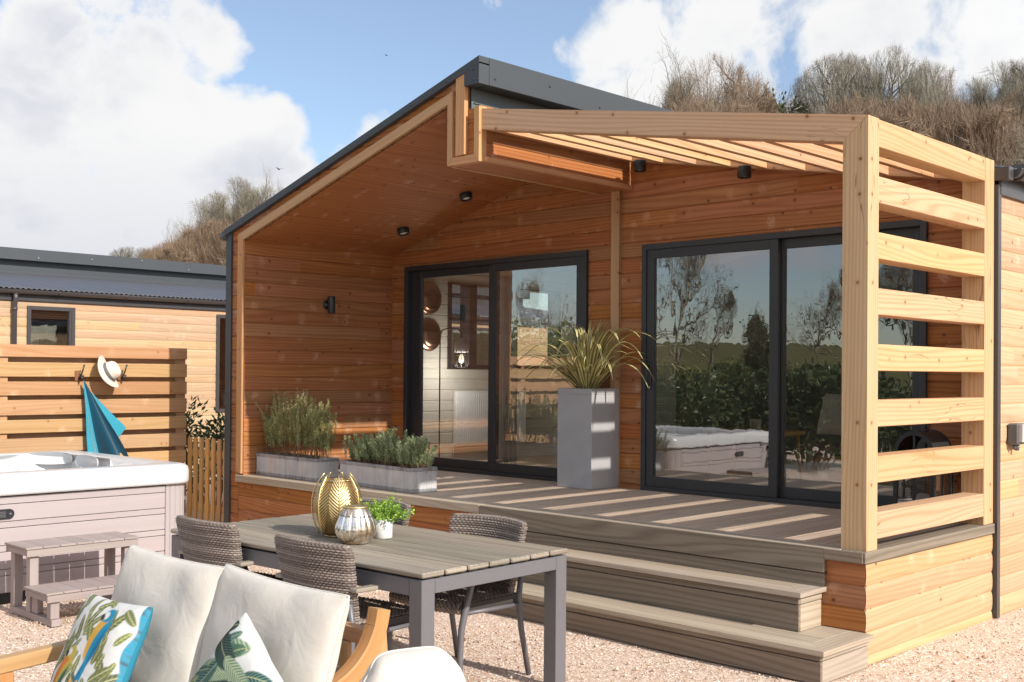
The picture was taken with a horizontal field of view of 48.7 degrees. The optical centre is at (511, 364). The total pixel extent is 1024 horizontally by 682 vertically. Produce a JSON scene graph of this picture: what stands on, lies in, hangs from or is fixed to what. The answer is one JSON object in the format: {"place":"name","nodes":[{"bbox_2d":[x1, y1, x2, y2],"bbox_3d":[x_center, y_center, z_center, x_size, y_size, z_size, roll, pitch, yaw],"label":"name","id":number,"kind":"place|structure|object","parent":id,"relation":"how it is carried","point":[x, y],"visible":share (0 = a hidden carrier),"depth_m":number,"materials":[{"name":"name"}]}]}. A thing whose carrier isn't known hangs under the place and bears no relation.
{"place":"outdoors","nodes":[
{"label":"outdoors","id":0,"kind":"place"},
{"bbox_2d":[0,474,1023,681],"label":"gravel ground","id":1,"kind":"structure","parent":0,"point":[1005,672],"depth_m":6.57,"materials":[{"name":"beige gravel"}]},
{"bbox_2d":[4,531,138,626],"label":"tub steps","id":2,"kind":"structure","parent":1,"relation":"on","point":[53,595],"depth_m":7.49,"materials":[{"name":"grey wood"}]},
{"bbox_2d":[0,344,186,512],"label":"slatted fence","id":3,"kind":"object","parent":1,"relation":"on","point":[42,402],"visible":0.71,"depth_m":11.15,"materials":[{"name":"brown wood"}]},
{"bbox_2d":[75,365,84,380],"bbox_3d":[-4.212,0.080,11.039,0.112,0.165,0.039,0,-1,19],"label":"coat hook","id":4,"kind":"object","parent":3,"relation":"attached to","point":[77,377],"visible":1,"depth_m":11.04,"materials":[{"name":"metal"}]},
{"bbox_2d":[83,381,127,455],"bbox_3d":[-4.014,0.594,11.235,0.165,0.868,0.533,0,-1,44],"label":"towel","id":5,"kind":"object","parent":4,"relation":"hanging from","point":[105,427],"visible":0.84,"depth_m":11.18,"materials":[{"name":"blue fabric"}]},
{"bbox_2d":[98,355,120,387],"bbox_3d":[-3.954,0.059,11.170,0.138,0.352,0.319,-26,9,0],"label":"hat","id":6,"kind":"object","parent":3,"relation":"hanging from","point":[111,369],"visible":1,"depth_m":11.10,"materials":[{"name":"beige fabric"}]},
{"bbox_2d":[117,365,127,379],"bbox_3d":[-3.904,0.080,11.354,0.112,0.165,0.039,0,-1,19],"label":"coat hook","id":7,"kind":"object","parent":3,"relation":"attached to","point":[124,375],"visible":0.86,"depth_m":11.35,"materials":[{"name":"metal"}]},
{"bbox_2d":[187,436,223,522],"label":"picket gate","id":8,"kind":"structure","parent":3,"relation":"attached to","point":[213,454],"depth_m":11.63,"materials":[{"name":"brown wood"}]},
{"bbox_2d":[0,450,188,603],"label":"hot tub","id":9,"kind":"object","parent":1,"relation":"on","point":[48,494],"visible":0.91,"depth_m":8.32,"materials":[{"name":"white plastic"}]},
{"bbox_2d":[0,607,390,681],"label":"garden sofa","id":10,"kind":"object","parent":1,"relation":"on","point":[369,638],"visible":0.32,"depth_m":3.73,"materials":[{"name":"brown wood"}]},
{"bbox_2d":[185,395,224,505],"bbox_3d":[-3.454,1.014,13.285,1.609,1.410,1.298,0,-1,44],"label":"laurel shrub","id":11,"kind":"object","parent":1,"relation":"on","point":[208,434],"visible":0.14,"depth_m":13.21,"materials":[{"name":"green plant"}]},
{"bbox_2d":[175,515,282,580],"bbox_3d":[-1.504,1.251,6.274,0.622,0.834,0.615,0,-1,43],"label":"dining chair","id":12,"kind":"object","parent":1,"relation":"on","point":[211,542],"visible":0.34,"depth_m":6.00,"materials":[{"name":"wicker"}]},
{"bbox_2d":[0,247,547,471],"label":"timber lodge","id":13,"kind":"structure","parent":1,"relation":"on","point":[47,297],"depth_m":17.89,"materials":[{"name":"wood"}]},
{"bbox_2d":[26,306,75,345],"bbox_3d":[-6.906,-0.283,16.473,0.922,1.085,0.693,0,-1,44],"label":"window","id":14,"kind":"structure","parent":13,"relation":"in","point":[46,325],"depth_m":16.63,"materials":[{"name":"plastic"}]},
{"bbox_2d":[215,314,225,411],"bbox_3d":[-4.797,-0.013,18.633,0.922,1.565,0.715,0,-1,44],"label":"window","id":15,"kind":"structure","parent":13,"relation":"in","point":[220,319],"depth_m":18.25,"materials":[{"name":"glass"}]},
{"bbox_2d":[452,326,488,364],"bbox_3d":[-1.017,-0.234,22.505,0.922,0.980,1.400,0,-1,44],"label":"window","id":16,"kind":"structure","parent":13,"relation":"in","point":[482,333],"depth_m":22.44,"materials":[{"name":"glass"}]},
{"bbox_2d":[274,534,408,652],"bbox_3d":[-0.809,1.250,5.575,0.622,0.834,0.615,0,-1,42],"label":"dining chair","id":17,"kind":"object","parent":1,"relation":"on","point":[325,566],"visible":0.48,"depth_m":5.32,"materials":[{"name":"grey wicker"}]},
{"bbox_2d":[171,513,567,681],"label":"dining table","id":18,"kind":"object","parent":1,"relation":"on","point":[420,567],"visible":0.66,"depth_m":5.80,"materials":[{"name":"grey wood"}]},
{"bbox_2d":[311,472,361,536],"bbox_3d":[-0.974,0.774,6.271,0.282,0.347,0.282,0,-1,44],"label":"candle lantern","id":19,"kind":"object","parent":18,"relation":"on","point":[333,496],"visible":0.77,"depth_m":6.18,"materials":[{"name":"gold metal"}]},
{"bbox_2d":[335,504,375,544],"bbox_3d":[-0.829,0.848,6.000,0.219,0.199,0.222,0,-1,44],"label":"ribbed vase","id":20,"kind":"object","parent":18,"relation":"on","point":[355,524],"visible":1,"depth_m":5.92,"materials":[{"name":"silver glass"}]},
{"bbox_2d":[360,493,414,538],"bbox_3d":[-0.700,0.826,6.187,0.294,0.247,0.320,0,-1,44],"label":"potted plant","id":21,"kind":"object","parent":18,"relation":"on","point":[385,515],"visible":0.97,"depth_m":6.16,"materials":[{"name":"green plant"}]},
{"bbox_2d":[359,497,411,628],"bbox_3d":[-0.981,1.260,6.897,0.622,0.834,0.615,0,-1,43],"label":"dining chair","id":22,"kind":"object","parent":1,"relation":"on","point":[407,506],"visible":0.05,"depth_m":6.93,"materials":[{"name":"grey wicker"}]},
{"bbox_2d":[387,513,530,674],"bbox_3d":[-0.286,1.259,6.114,0.622,0.834,0.615,0,-1,42],"label":"dining chair","id":23,"kind":"object","parent":1,"relation":"on","point":[465,602],"visible":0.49,"depth_m":6.08,"materials":[{"name":"grey wicker"}]},
{"bbox_2d":[220,55,1023,664],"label":"timber lodge","id":24,"kind":"structure","parent":1,"relation":"on","point":[722,285],"depth_m":10.12,"materials":[{"name":"brown wood"}]},
{"bbox_2d":[256,452,338,481],"bbox_3d":[-2.020,0.953,10.599,0.257,0.205,1.012,1,-1,-44],"label":"zinc planter","id":25,"kind":"object","parent":24,"relation":"on","point":[304,468],"visible":0.88,"depth_m":10.39,"materials":[{"name":"metal"}]},
{"bbox_2d":[255,388,336,461],"bbox_3d":[-2.030,0.552,10.618,1.220,0.684,0.349,0,-1,41],"label":"rosemary bush","id":26,"kind":"object","parent":25,"relation":"on","point":[307,430],"visible":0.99,"depth_m":10.52,"materials":[{"name":"green plant"}]},
{"bbox_2d":[323,296,334,312],"bbox_3d":[-1.840,-0.604,11.441,0.123,0.170,0.092,0,-1,44],"label":"wall light","id":27,"kind":"object","parent":24,"relation":"attached to","point":[329,304],"visible":1,"depth_m":11.40,"materials":[{"name":"black metal"}]},
{"bbox_2d":[339,459,437,493],"bbox_3d":[-1.076,0.953,9.719,0.272,0.205,1.082,1,-1,-41],"label":"zinc planter","id":28,"kind":"object","parent":24,"relation":"on","point":[400,479],"visible":0.77,"depth_m":9.44,"materials":[{"name":"metal"}]},
{"bbox_2d":[342,427,437,472],"bbox_3d":[-1.054,0.715,9.700,0.384,0.359,1.299,1,-1,-37],"label":"lavender bush","id":29,"kind":"object","parent":28,"relation":"in","point":[398,453],"visible":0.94,"depth_m":9.61,"materials":[{"name":"green plant"}]},
{"bbox_2d":[397,227,409,235],"bbox_3d":[-1.089,-1.344,11.314,0.122,0.086,0.122,1,-17,-46],"label":"ceiling spotlight","id":30,"kind":"object","parent":24,"relation":"attached to","point":[403,231],"visible":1,"depth_m":11.27,"materials":[{"name":"black metal"}]},
{"bbox_2d":[423,319,440,350],"bbox_3d":[-0.900,-0.326,12.499,0.059,0.354,0.354,0,-1,44],"label":"wall ornament","id":31,"kind":"object","parent":24,"relation":"attached to","point":[432,330],"depth_m":12.48,"materials":[{"name":"orange metal"}]},
{"bbox_2d":[424,282,441,313],"bbox_3d":[-0.897,-0.733,12.502,0.059,0.354,0.354,0,-1,44],"label":"wall ornament","id":32,"kind":"object","parent":24,"relation":"attached to","point":[432,298],"depth_m":12.49,"materials":[{"name":"orange metal"}]},
{"bbox_2d":[438,328,468,456],"bbox_3d":[-0.682,0.346,12.253,0.443,1.483,0.238,1,0,-8],"label":"floor lamp","id":33,"kind":"object","parent":24,"relation":"on","point":[461,345],"visible":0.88,"depth_m":12.24,"materials":[{"name":"black metal"}]},
{"bbox_2d":[459,191,472,201],"bbox_3d":[-0.437,-1.602,10.695,0.122,0.086,0.122,1,-17,-46],"label":"ceiling spotlight","id":34,"kind":"object","parent":24,"relation":"attached to","point":[465,196],"visible":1,"depth_m":10.65,"materials":[{"name":"black metal"}]},
{"bbox_2d":[452,391,525,457],"bbox_3d":[-0.256,0.700,13.145,0.058,0.785,1.168,0,-1,44],"label":"radiator","id":35,"kind":"object","parent":24,"relation":"on","point":[470,417],"visible":0.54,"depth_m":12.93,"materials":[{"name":"white metal"}]},
{"bbox_2d":[403,250,588,481],"bbox_3d":[-0.202,0.024,11.068,2.518,2.102,0.135,0,-1,44],"label":"sliding door","id":36,"kind":"structure","parent":24,"relation":"in","point":[414,276],"depth_m":11.04,"materials":[{"name":"black metal"}]},
{"bbox_2d":[447,282,560,369],"bbox_3d":[-0.116,-0.426,13.455,0.176,0.980,1.895,0,-1,44],"label":"window","id":37,"kind":"structure","parent":24,"relation":"in","point":[468,292],"depth_m":13.02,"materials":[{"name":"brown wood"}]},
{"bbox_2d":[499,275,517,463],"bbox_3d":[-0.044,0.068,11.221,0.240,1.900,0.050,0,-1,44],"label":"curtain","id":38,"kind":"object","parent":24,"relation":"hanging from","point":[507,361],"visible":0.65,"depth_m":11.20,"materials":[{"name":"grey fabric"}]},
{"bbox_2d":[557,388,618,489],"bbox_3d":[0.667,0.640,9.906,0.394,0.862,0.370,0,-1,44],"label":"tall planter","id":39,"kind":"object","parent":24,"relation":"on","point":[588,436],"visible":0.9,"depth_m":9.77,"materials":[{"name":"concrete"}]},
{"bbox_2d":[508,319,652,388],"bbox_3d":[0.583,-0.098,9.764,0.936,0.682,1.540,1,-1,-27],"label":"flax plant","id":40,"kind":"object","parent":39,"relation":"in","point":[590,361],"visible":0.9,"depth_m":9.74,"materials":[{"name":"green plant"}]},
{"bbox_2d":[482,108,993,551],"bbox_3d":[1.508,-0.433,8.094,3.129,2.990,1.802,0,-1,44],"label":"pergola","id":41,"kind":"object","parent":24,"relation":"on","point":[861,153],"visible":1,"depth_m":7.00,"materials":[{"name":"beige wood"}]},
{"bbox_2d":[633,160,645,171],"bbox_3d":[1.082,-1.680,9.569,0.110,0.089,0.110,0,-1,44],"label":"pergola spotlight","id":42,"kind":"object","parent":41,"relation":"attached to","point":[639,165],"visible":0.99,"depth_m":9.53,"materials":[{"name":"black metal"}]},
{"bbox_2d":[737,165,750,178],"bbox_3d":[1.817,-1.505,8.848,0.110,0.089,0.110,0,-1,44],"label":"pergola spotlight","id":43,"kind":"object","parent":41,"relation":"attached to","point":[743,171],"visible":0.98,"depth_m":8.80,"materials":[{"name":"black metal"}]},
{"bbox_2d":[703,428,805,483],"bbox_3d":[2.256,0.856,10.556,0.800,0.486,0.500,0,-1,44],"label":"table","id":44,"kind":"object","parent":24,"relation":"on","point":[743,431],"visible":0.77,"depth_m":10.49,"materials":[{"name":"orange wood"}]},
{"bbox_2d":[640,219,928,508],"bbox_3d":[2.036,0.022,8.859,2.518,2.102,0.169,0,-1,44],"label":"sliding door","id":45,"kind":"structure","parent":24,"relation":"in","point":[916,229],"depth_m":8.83,"materials":[{"name":"black metal"}]},
{"bbox_2d":[893,424,952,503],"bbox_3d":[2.794,0.714,7.685,0.290,0.709,0.290,0,-1,44],"label":"floor lantern","id":46,"kind":"object","parent":24,"relation":"on","point":[941,484],"visible":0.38,"depth_m":7.65,"materials":[{"name":"black metal"}]},
{"bbox_2d":[917,493,928,499],"bbox_3d":[2.792,0.957,7.683,0.082,0.160,0.082,0,-1,44],"label":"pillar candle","id":47,"kind":"object","parent":46,"relation":"in","point":[922,496],"visible":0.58,"depth_m":7.65,"materials":[{"name":"grey wax"}]},
{"bbox_2d":[1008,423,1023,450],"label":"outdoor socket","id":48,"kind":"object","parent":24,"relation":"attached to","point":[1015,435],"visible":1,"depth_m":7.74,"materials":[{"name":"grey plastic"}]},
{"bbox_2d":[488,542,873,681],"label":"deck steps","id":49,"kind":"structure","parent":1,"relation":"on","point":[769,626],"depth_m":6.65,"materials":[{"name":"brown wood"}]},
{"bbox_2d":[784,460,840,478],"bbox_3d":[4.466,1.352,11.172,2.900,0.800,2.420,0,-1,44],"label":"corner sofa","id":50,"kind":"object","parent":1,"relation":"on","point":[819,470],"visible":0.08,"depth_m":11.15,"materials":[{"name":"grey fabric"}]},
{"bbox_2d":[817,393,841,434],"bbox_3d":[3.294,0.505,11.434,0.171,0.435,0.482,18,-9,-26],"label":"lampshade","id":51,"kind":"object","parent":50,"relation":"on","point":[830,420],"visible":0.59,"depth_m":11.42,"materials":[{"name":"grey fabric"}]},
{"bbox_3d":[-0.290,1.464,2.718,0.710,0.360,0.720,0,0,12],"label":"garden armchair","id":52,"kind":"object","parent":1,"relation":"on","visible":0},
{"bbox_2d":[362,646,465,681],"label":"armchair cushion","id":53,"kind":"object","parent":52,"relation":"on","point":[426,664],"visible":1,"depth_m":2.98,"materials":[{"name":"white fabric"}]},
{"bbox_2d":[0,0,1023,316],"label":"sky","id":54,"kind":"structure","parent":0,"point":[116,116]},
{"bbox_2d":[750,419,760,430],"bbox_3d":[2.259,0.558,10.488,0.104,0.105,0.104,0,-1,44],"label":"candle","id":55,"kind":"object","parent":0,"point":[755,424],"visible":1,"depth_m":10.44,"materials":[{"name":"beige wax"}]},
{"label":"terrain","id":56,"kind":"structure","parent":0,"visible":0},
{"bbox_2d":[109,246,141,257],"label":"bare tree","id":57,"kind":"object","parent":56,"relation":"on","point":[123,252],"visible":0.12,"depth_m":59.86,"materials":[{"name":"brown plant"}]},
{"bbox_2d":[129,247,147,257],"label":"bare tree","id":58,"kind":"object","parent":56,"relation":"on","point":[138,254],"visible":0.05,"depth_m":59.91,"materials":[{"name":"plant"}]},
{"bbox_2d":[138,244,157,258],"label":"bare tree","id":59,"kind":"object","parent":56,"relation":"on","point":[145,252],"visible":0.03,"depth_m":46.68,"materials":[{"name":"brown plant"}]},
{"bbox_2d":[144,238,184,260],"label":"bare tree","id":60,"kind":"object","parent":56,"relation":"on","point":[156,248],"depth_m":41.52,"materials":[{"name":"brown plant"}]},
{"bbox_2d":[171,220,202,245],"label":"bare tree","id":61,"kind":"object","parent":56,"relation":"on","point":[185,228],"depth_m":43.71,"materials":[{"name":"brown plant"}]},
{"bbox_2d":[152,235,224,264],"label":"bare tree","id":62,"kind":"object","parent":56,"relation":"on","point":[185,250],"visible":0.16,"depth_m":40.33,"materials":[{"name":"brown plant"}]},
{"bbox_2d":[163,198,229,242],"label":"bare tree","id":63,"kind":"object","parent":56,"relation":"on","point":[203,214],"visible":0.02,"depth_m":44.80,"materials":[{"name":"brown plant"}]},
{"bbox_2d":[173,217,221,262],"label":"bare tree","id":64,"kind":"object","parent":56,"relation":"on","point":[202,234],"visible":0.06,"depth_m":41.47,"materials":[{"name":"brown plant"}]},
{"bbox_2d":[175,216,235,264],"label":"bare tree","id":65,"kind":"object","parent":56,"relation":"on","point":[205,227],"visible":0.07,"depth_m":41.27,"materials":[{"name":"brown plant"}]},
{"bbox_2d":[194,223,230,264],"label":"bare tree","id":66,"kind":"object","parent":56,"relation":"on","point":[222,256],"visible":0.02,"depth_m":40.12,"materials":[{"name":"brown plant"}]},
{"bbox_2d":[199,190,236,227],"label":"bare tree","id":67,"kind":"object","parent":56,"relation":"on","point":[219,209],"visible":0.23,"depth_m":42.76,"materials":[{"name":"brown plant"}]},
{"bbox_2d":[196,207,247,264],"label":"bare tree","id":68,"kind":"object","parent":56,"relation":"on","point":[211,240],"visible":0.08,"depth_m":41.17,"materials":[{"name":"brown plant"}]},
{"bbox_2d":[224,175,260,215],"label":"bare tree","id":69,"kind":"object","parent":56,"relation":"on","point":[240,182],"visible":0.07,"depth_m":43.70,"materials":[{"name":"grey plant"}]},
{"bbox_2d":[219,185,277,231],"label":"bare tree","id":70,"kind":"object","parent":56,"relation":"on","point":[253,202],"visible":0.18,"depth_m":42.52,"materials":[{"name":"brown plant"}]},
{"bbox_2d":[234,166,283,211],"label":"bare tree","id":71,"kind":"object","parent":56,"relation":"on","point":[281,187],"visible":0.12,"depth_m":43.63,"materials":[{"name":"plant"}]},
{"bbox_2d":[622,25,712,111],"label":"bare tree","id":72,"kind":"object","parent":56,"relation":"on","point":[678,77],"visible":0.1,"depth_m":41.34,"materials":[{"name":"brown plant"}]},
{"bbox_2d":[661,71,721,109],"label":"bare tree","id":73,"kind":"object","parent":56,"relation":"on","point":[683,88],"visible":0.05,"depth_m":42.75,"materials":[{"name":"brown plant"}]},
{"bbox_2d":[669,94,720,111],"bbox_3d":[5.899,-3.441,36.947,4.197,11.001,4.472,0,0,-3],"label":"bare tree","id":74,"kind":"object","parent":56,"relation":"on","point":[696,104],"visible":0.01,"depth_m":36.60,"materials":[{"name":"brown plant"}]},
{"bbox_2d":[649,52,782,112],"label":"bare tree","id":75,"kind":"object","parent":56,"relation":"on","point":[759,101],"visible":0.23,"depth_m":40.39,"materials":[{"name":"brown plant"}]},
{"bbox_2d":[697,85,734,111],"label":"bare tree","id":76,"kind":"object","parent":56,"relation":"on","point":[715,97],"depth_m":47.77,"materials":[{"name":"brown plant"}]},
{"bbox_2d":[714,94,765,112],"bbox_3d":[7.468,-3.403,37.010,4.440,10.922,4.167,1,-1,-41],"label":"bare tree","id":77,"kind":"object","parent":56,"relation":"on","point":[743,109],"visible":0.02,"depth_m":36.59,"materials":[{"name":"brown plant"}]},
{"bbox_2d":[714,71,767,111],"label":"bare tree","id":78,"kind":"object","parent":56,"relation":"on","point":[740,93],"visible":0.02,"depth_m":41.85,"materials":[{"name":"brown plant"}]},
{"bbox_2d":[744,72,817,113],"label":"bare tree","id":79,"kind":"object","parent":56,"relation":"on","point":[799,110],"visible":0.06,"depth_m":41.98,"materials":[{"name":"brown plant"}]},
{"bbox_2d":[780,50,890,113],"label":"bare tree","id":80,"kind":"object","parent":56,"relation":"on","point":[836,75],"visible":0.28,"depth_m":41.49,"materials":[{"name":"plant"}]},
{"bbox_2d":[823,88,885,118],"bbox_3d":[11.130,-3.513,36.931,4.695,11.075,5.002,0,0,-7],"label":"bare tree","id":81,"kind":"object","parent":56,"relation":"on","point":[853,105],"visible":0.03,"depth_m":36.52,"materials":[{"name":"brown plant"}]},
{"bbox_2d":[831,50,888,105],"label":"bare tree","id":82,"kind":"object","parent":56,"relation":"on","point":[861,73],"visible":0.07,"depth_m":42.66,"materials":[{"name":"brown plant"}]},
{"bbox_2d":[843,42,959,135],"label":"bare tree","id":83,"kind":"object","parent":56,"relation":"on","point":[903,88],"visible":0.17,"depth_m":40.93,"materials":[{"name":"brown plant"}]},
{"bbox_2d":[867,93,967,148],"bbox_3d":[12.302,-3.361,36.020,5.042,10.813,5.373,0,-1,36],"label":"bare tree","id":84,"kind":"object","parent":56,"relation":"on","point":[896,115],"visible":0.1,"depth_m":35.18,"materials":[{"name":"brown plant"}]},
{"bbox_2d":[894,59,967,129],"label":"bare tree","id":85,"kind":"object","parent":56,"relation":"on","point":[934,77],"visible":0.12,"depth_m":43.17,"materials":[{"name":"brown plant"}]},
{"bbox_2d":[932,66,987,118],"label":"bare tree","id":86,"kind":"object","parent":56,"relation":"on","point":[949,81],"visible":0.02,"depth_m":43.86,"materials":[{"name":"brown plant"}]},
{"bbox_2d":[913,94,1015,165],"bbox_3d":[13.810,-3.316,35.899,4.976,10.671,5.302,1,-1,-24],"label":"bare tree","id":87,"kind":"object","parent":56,"relation":"on","point":[952,122],"visible":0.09,"depth_m":34.95,"materials":[{"name":"brown plant"}]},
{"bbox_2d":[957,86,998,116],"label":"bare tree","id":88,"kind":"object","parent":56,"relation":"on","point":[971,97],"depth_m":49.96,"materials":[{"name":"brown plant"}]},
{"bbox_2d":[957,76,1012,122],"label":"bare tree","id":89,"kind":"object","parent":56,"relation":"on","point":[980,97],"visible":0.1,"depth_m":41.07,"materials":[{"name":"brown plant"}]},
{"bbox_2d":[952,97,1023,165],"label":"bare tree","id":90,"kind":"object","parent":56,"relation":"on","point":[1000,116],"visible":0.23,"depth_m":34.45,"materials":[{"name":"brown plant"}]},
{"bbox_2d":[960,59,1023,124],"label":"bare tree","id":91,"kind":"object","parent":56,"relation":"on","point":[1001,78],"visible":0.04,"depth_m":43.05,"materials":[{"name":"plant"}]},
{"bbox_2d":[981,111,1023,165],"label":"bare tree","id":92,"kind":"object","parent":56,"relation":"on","point":[1021,157],"visible":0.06,"depth_m":32.32,"materials":[{"name":"brown plant"}]},
{"bbox_2d":[990,56,1023,138],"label":"bare tree","id":93,"kind":"object","parent":56,"relation":"on","point":[1015,83],"visible":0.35,"depth_m":39.12,"materials":[{"name":"brown plant"}]},
{"bbox_2d":[995,90,1023,157],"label":"bare tree","id":94,"kind":"object","parent":56,"relation":"on","point":[1008,100],"visible":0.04,"depth_m":37.97,"materials":[{"name":"brown plant"}]},
{"bbox_3d":[-1.419,1.297,4.150,0.650,0.150,0.665,0,0,44],"label":"seat cushion","id":95,"kind":"object","parent":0,"visible":0},
{"bbox_2d":[50,594,152,681],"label":"parrot cushion","id":96,"kind":"object","parent":95,"relation":"on","point":[105,640],"visible":1,"depth_m":3.93,"materials":[{"name":"fabric"}]},
{"bbox_2d":[111,544,224,681],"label":"back cushion","id":97,"kind":"object","parent":95,"relation":"on","point":[177,594],"visible":0.72,"depth_m":4.09,"materials":[{"name":"white fabric"}]},
{"bbox_3d":[-0.954,1.292,3.696,0.650,0.150,0.665,0,0,44],"label":"seat cushion","id":98,"kind":"object","parent":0,"visible":0},
{"bbox_2d":[190,612,283,681],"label":"leaf cushion","id":99,"kind":"object","parent":98,"relation":"on","point":[240,653],"visible":1,"depth_m":3.49,"materials":[{"name":"fabric"}]},
{"bbox_2d":[196,564,349,681],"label":"back cushion","id":100,"kind":"object","parent":98,"relation":"on","point":[299,629],"visible":0.88,"depth_m":3.61,"materials":[{"name":"white fabric"}]}
]}

